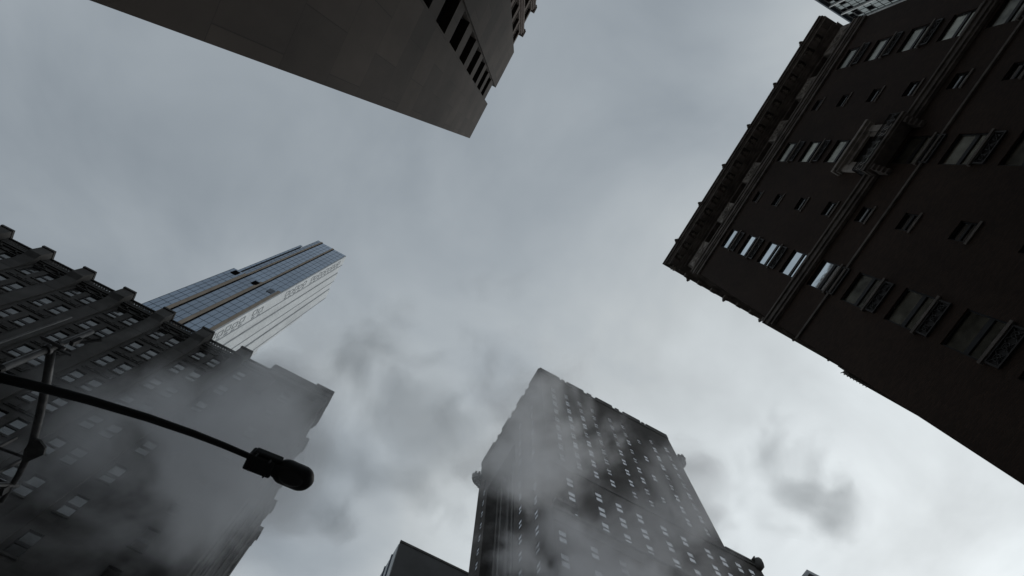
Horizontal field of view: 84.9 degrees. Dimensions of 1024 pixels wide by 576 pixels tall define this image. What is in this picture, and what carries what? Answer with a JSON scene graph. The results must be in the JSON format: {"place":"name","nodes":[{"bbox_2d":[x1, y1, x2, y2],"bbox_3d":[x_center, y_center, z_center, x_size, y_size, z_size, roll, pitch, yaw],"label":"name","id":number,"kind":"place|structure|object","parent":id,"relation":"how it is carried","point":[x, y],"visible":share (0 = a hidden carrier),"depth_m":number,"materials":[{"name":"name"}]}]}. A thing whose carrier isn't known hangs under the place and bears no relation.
{"place":"outdoors","nodes":[
{"label":"outdoors","id":0,"kind":"place"},
{"bbox_2d":[0,316,101,502],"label":"traffic signal mast","id":1,"kind":"object","parent":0,"point":[35,447],"visible":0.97,"depth_m":6.83,"materials":[{"name":"metal"}]},
{"bbox_2d":[0,329,313,490],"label":"street lamp","id":2,"kind":"object","parent":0,"point":[290,473],"visible":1,"depth_m":6.52,"materials":[{"name":"metal"}]},
{"bbox_2d":[0,0,1023,575],"label":"sky","id":3,"kind":"structure","parent":0,"point":[155,160],"materials":[{"name":"grey"}]},
{"label":"ground","id":4,"kind":"structure","parent":0,"visible":0},
{"bbox_2d":[139,240,345,356],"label":"glass tower","id":5,"kind":"structure","parent":4,"relation":"on","point":[254,307],"depth_m":177.34,"materials":[{"name":"blue glass"}]},
{"bbox_2d":[90,0,513,137],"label":"limestone building","id":6,"kind":"structure","parent":4,"relation":"on","point":[443,64],"depth_m":15.98,"materials":[{"name":"beige stone"}]},
{"bbox_2d":[436,0,449,23],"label":"window","id":7,"kind":"structure","parent":6,"relation":"in","point":[446,3],"depth_m":22.59,"materials":[{"name":"black glass"}]},
{"bbox_2d":[449,17,462,43],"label":"window","id":8,"kind":"structure","parent":6,"relation":"in","point":[461,17],"depth_m":26.52,"materials":[{"name":"black glass"}]},
{"bbox_2d":[380,540,467,575],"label":"smooth grey building","id":9,"kind":"structure","parent":4,"relation":"on","point":[407,559],"depth_m":114.20,"materials":[{"name":"concrete"}]},
{"bbox_2d":[511,0,536,42],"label":"brown stone building","id":10,"kind":"structure","parent":4,"relation":"on","point":[521,10],"depth_m":43.16,"materials":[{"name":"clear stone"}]},
{"bbox_2d":[511,0,531,35],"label":"distant windows","id":11,"kind":"structure","parent":10,"relation":"in","point":[515,0],"depth_m":40.28,"materials":[{"name":"black glass"}]},
{"bbox_2d":[468,368,763,575],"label":"crenellated tower","id":12,"kind":"structure","parent":4,"relation":"on","point":[569,479],"depth_m":87.02,"materials":[{"name":"brick"}]},
{"bbox_2d":[535,541,539,556],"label":"window","id":13,"kind":"structure","parent":12,"relation":"in","point":[537,548],"depth_m":69.07,"materials":[{"name":"grey glass"}]},
{"bbox_2d":[536,559,540,575],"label":"window","id":14,"kind":"structure","parent":12,"relation":"in","point":[538,568],"depth_m":65.85,"materials":[{"name":"grey glass"}]},
{"bbox_2d":[558,529,568,545],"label":"window","id":15,"kind":"structure","parent":12,"relation":"in","point":[562,535],"depth_m":66.68,"materials":[{"name":"grey glass"}]},
{"bbox_2d":[561,552,571,570],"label":"window","id":16,"kind":"structure","parent":12,"relation":"in","point":[565,559],"depth_m":62.70,"materials":[{"name":"grey glass"}]},
{"bbox_2d":[590,545,600,561],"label":"window","id":17,"kind":"structure","parent":12,"relation":"in","point":[594,551],"depth_m":67.11,"materials":[{"name":"grey glass"}]},
{"bbox_2d":[594,569,602,575],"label":"window","id":18,"kind":"structure","parent":12,"relation":"in","point":[597,573],"depth_m":63.95,"materials":[{"name":"grey glass"}]},
{"bbox_2d":[474,387,755,575],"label":"distant windows","id":19,"kind":"structure","parent":12,"relation":"in","point":[572,497],"depth_m":88.06,"materials":[{"name":"grey glass"}]},
{"bbox_2d":[619,559,629,575],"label":"window","id":20,"kind":"structure","parent":12,"relation":"in","point":[624,568],"depth_m":67.52,"materials":[{"name":"grey glass"}]},
{"bbox_2d":[802,570,818,575],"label":"tower","id":21,"kind":"structure","parent":4,"relation":"on","point":[808,573],"depth_m":126.89,"materials":[{"name":"grey concrete"}]},
{"bbox_2d":[662,0,1023,484],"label":"brick building","id":22,"kind":"structure","parent":4,"relation":"on","point":[858,215],"depth_m":28.47,"materials":[{"name":"brick"}]},
{"bbox_2d":[722,229,742,250],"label":"window","id":23,"kind":"structure","parent":22,"relation":"in","point":[734,234],"depth_m":44.11,"materials":[{"name":"glass"}]},
{"bbox_2d":[738,235,761,258],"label":"window","id":24,"kind":"structure","parent":22,"relation":"in","point":[751,241],"depth_m":40.73,"materials":[{"name":"glass"}]},
{"bbox_2d":[753,191,764,202],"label":"window","id":25,"kind":"structure","parent":22,"relation":"in","point":[757,198],"depth_m":43.38,"materials":[{"name":"grey glass"}]},
{"bbox_2d":[757,242,783,268],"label":"window","id":26,"kind":"structure","parent":22,"relation":"in","point":[772,250],"depth_m":37.33,"materials":[{"name":"glass"}]},
{"bbox_2d":[772,194,785,206],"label":"window","id":27,"kind":"structure","parent":22,"relation":"in","point":[780,197],"depth_m":40.02,"materials":[{"name":"grey glass"}]},
{"bbox_2d":[778,140,801,162],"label":"window","id":28,"kind":"structure","parent":22,"relation":"in","point":[791,147],"depth_m":42.52,"materials":[{"name":"grey glass"}]},
{"bbox_2d":[780,250,808,278],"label":"window","id":29,"kind":"structure","parent":22,"relation":"in","point":[797,258],"depth_m":34.06,"materials":[{"name":"glass"}]},
{"bbox_2d":[795,197,810,211],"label":"window","id":30,"kind":"structure","parent":22,"relation":"in","point":[803,202],"depth_m":36.65,"materials":[{"name":"grey glass"}]},
{"bbox_2d":[799,138,826,162],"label":"window","id":31,"kind":"structure","parent":22,"relation":"in","point":[814,147],"depth_m":39.14,"materials":[{"name":"grey glass"}]},
{"bbox_2d":[812,97,825,110],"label":"window","id":32,"kind":"structure","parent":22,"relation":"in","point":[819,103],"depth_m":41.78,"materials":[{"name":"grey glass"}]},
{"bbox_2d":[807,260,844,293],"bbox_3d":[16.978,-0.656,30.403,0.300,2.100,1.780,29,-78,-6],"label":"window","id":33,"kind":"structure","parent":22,"relation":"in","point":[827,272],"depth_m":30.52,"materials":[{"name":"glass"}]},
{"bbox_2d":[822,201,839,217],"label":"window","id":34,"kind":"structure","parent":22,"relation":"in","point":[832,206],"depth_m":33.28,"materials":[{"name":"grey glass"}]},
{"bbox_2d":[825,140,850,162],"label":"window","id":35,"kind":"structure","parent":22,"relation":"in","point":[841,145],"depth_m":35.94,"materials":[{"name":"grey glass"}]},
{"bbox_2d":[837,92,852,106],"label":"window","id":36,"kind":"structure","parent":22,"relation":"in","point":[844,100],"depth_m":38.42,"materials":[{"name":"grey glass"}]},
{"bbox_2d":[838,42,865,68],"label":"window","id":37,"kind":"structure","parent":22,"relation":"in","point":[848,60],"depth_m":40.94,"materials":[{"name":"grey glass"}]},
{"bbox_2d":[842,273,887,311],"bbox_3d":[16.927,0.131,27.045,0.300,2.100,1.780,29,-78,-6],"label":"window","id":38,"kind":"structure","parent":22,"relation":"in","point":[861,292],"depth_m":27.14,"materials":[{"name":"black glass"}]},
{"bbox_2d":[855,206,876,224],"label":"window","id":39,"kind":"structure","parent":22,"relation":"in","point":[866,213],"depth_m":29.92,"materials":[{"name":"grey glass"}]},
{"bbox_2d":[856,138,881,161],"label":"window","id":40,"kind":"structure","parent":22,"relation":"in","point":[870,149],"depth_m":32.80,"materials":[{"name":"black glass"}]},
{"bbox_2d":[867,85,885,101],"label":"window","id":41,"kind":"structure","parent":22,"relation":"in","point":[876,93],"depth_m":35.04,"materials":[{"name":"grey glass"}]},
{"bbox_2d":[865,31,897,61],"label":"window","id":42,"kind":"structure","parent":22,"relation":"in","point":[882,45],"depth_m":37.53,"materials":[{"name":"grey glass"}]},
{"bbox_2d":[897,213,923,232],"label":"window","id":43,"kind":"structure","parent":22,"relation":"in","point":[908,223],"depth_m":26.55,"materials":[{"name":"grey glass"}]},
{"bbox_2d":[885,288,941,334],"bbox_3d":[16.876,0.918,23.686,0.300,2.100,1.780,29,-78,-6],"label":"window","id":44,"kind":"structure","parent":22,"relation":"in","point":[913,307],"depth_m":23.74,"materials":[{"name":"grey glass"}]},
{"bbox_2d":[903,78,925,95],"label":"window","id":45,"kind":"structure","parent":22,"relation":"in","point":[913,88],"depth_m":31.68,"materials":[{"name":"grey glass"}]},
{"bbox_2d":[892,132,938,164],"bbox_3d":[20.679,-7.118,28.833,0.300,2.100,1.780,29,-78,-6],"label":"window","id":46,"kind":"structure","parent":22,"relation":"in","point":[915,147],"depth_m":28.95,"materials":[{"name":"black glass"}]},
{"bbox_2d":[898,18,937,52],"bbox_3d":[24.501,-15.187,33.972,0.300,2.100,1.780,29,-78,-6],"label":"window","id":47,"kind":"structure","parent":22,"relation":"in","point":[917,35],"depth_m":34.14,"materials":[{"name":"grey glass"}]},
{"bbox_2d":[938,3,981,40],"bbox_3d":[24.450,-14.400,30.613,0.300,2.100,1.780,29,-78,-6],"label":"window","id":48,"kind":"structure","parent":22,"relation":"in","point":[959,22],"depth_m":30.88,"materials":[{"name":"grey glass"}]},
{"bbox_2d":[948,68,974,88],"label":"window","id":49,"kind":"structure","parent":22,"relation":"in","point":[960,79],"depth_m":28.30,"materials":[{"name":"grey glass"}]},
{"bbox_2d":[950,221,983,244],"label":"window","id":50,"kind":"structure","parent":22,"relation":"in","point":[964,233],"depth_m":23.18,"materials":[{"name":"grey glass"}]},
{"bbox_2d":[939,128,996,166],"bbox_3d":[20.628,-6.331,25.474,0.300,2.100,1.780,29,-78,-6],"label":"window","id":51,"kind":"structure","parent":22,"relation":"in","point":[966,147],"depth_m":25.54,"materials":[{"name":"grey glass"}]},
{"bbox_2d":[941,310,1015,364],"bbox_3d":[16.825,1.704,20.327,0.300,2.100,1.780,29,-78,-6],"label":"window","id":52,"kind":"structure","parent":22,"relation":"in","point":[976,334],"depth_m":20.35,"materials":[{"name":"grey glass"}]},
{"bbox_2d":[987,0,1023,27],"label":"window","id":53,"kind":"structure","parent":22,"relation":"in","point":[1011,10],"depth_m":27.61,"materials":[{"name":"grey glass"}]},
{"bbox_2d":[1000,133,1023,165],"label":"window","id":54,"kind":"structure","parent":22,"relation":"in","point":[1015,157],"depth_m":22.91,"materials":[{"name":"black glass"}]},
{"bbox_2d":[1004,62,1023,79],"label":"window","id":55,"kind":"structure","parent":22,"relation":"in","point":[1017,71],"depth_m":25.15,"materials":[{"name":"grey glass"}]},
{"bbox_2d":[815,0,904,22],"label":"gridded tower","id":56,"kind":"structure","parent":4,"relation":"on","point":[849,11],"depth_m":116.58,"materials":[{"name":"grey concrete"}]},
{"bbox_2d":[829,0,899,15],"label":"window panes","id":57,"kind":"structure","parent":56,"relation":"in","point":[876,3],"depth_m":114.39,"materials":[{"name":"grey glass"}]},
{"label":"pavement","id":58,"kind":"structure","parent":0,"visible":0},
{"bbox_2d":[0,224,334,575],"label":"stone pier building","id":59,"kind":"structure","parent":58,"relation":"on","point":[100,492],"depth_m":43.72,"materials":[{"name":"grey stone"}]},
{"bbox_2d":[0,530,43,559],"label":"window","id":60,"kind":"structure","parent":59,"relation":"in","point":[29,538],"depth_m":31.39,"materials":[{"name":"grey glass"}]},
{"bbox_2d":[99,566,122,575],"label":"window","id":61,"kind":"structure","parent":59,"relation":"in","point":[109,571],"depth_m":32.63,"materials":[{"name":"grey glass"}]},
{"bbox_2d":[126,527,160,553],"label":"window","id":62,"kind":"structure","parent":59,"relation":"in","point":[149,534],"depth_m":35.32,"materials":[{"name":"grey glass"}]},
{"bbox_2d":[0,253,303,575],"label":"distant windows","id":63,"kind":"structure","parent":59,"relation":"in","point":[35,481],"depth_m":45.24,"materials":[{"name":"grey glass"}]}
]}

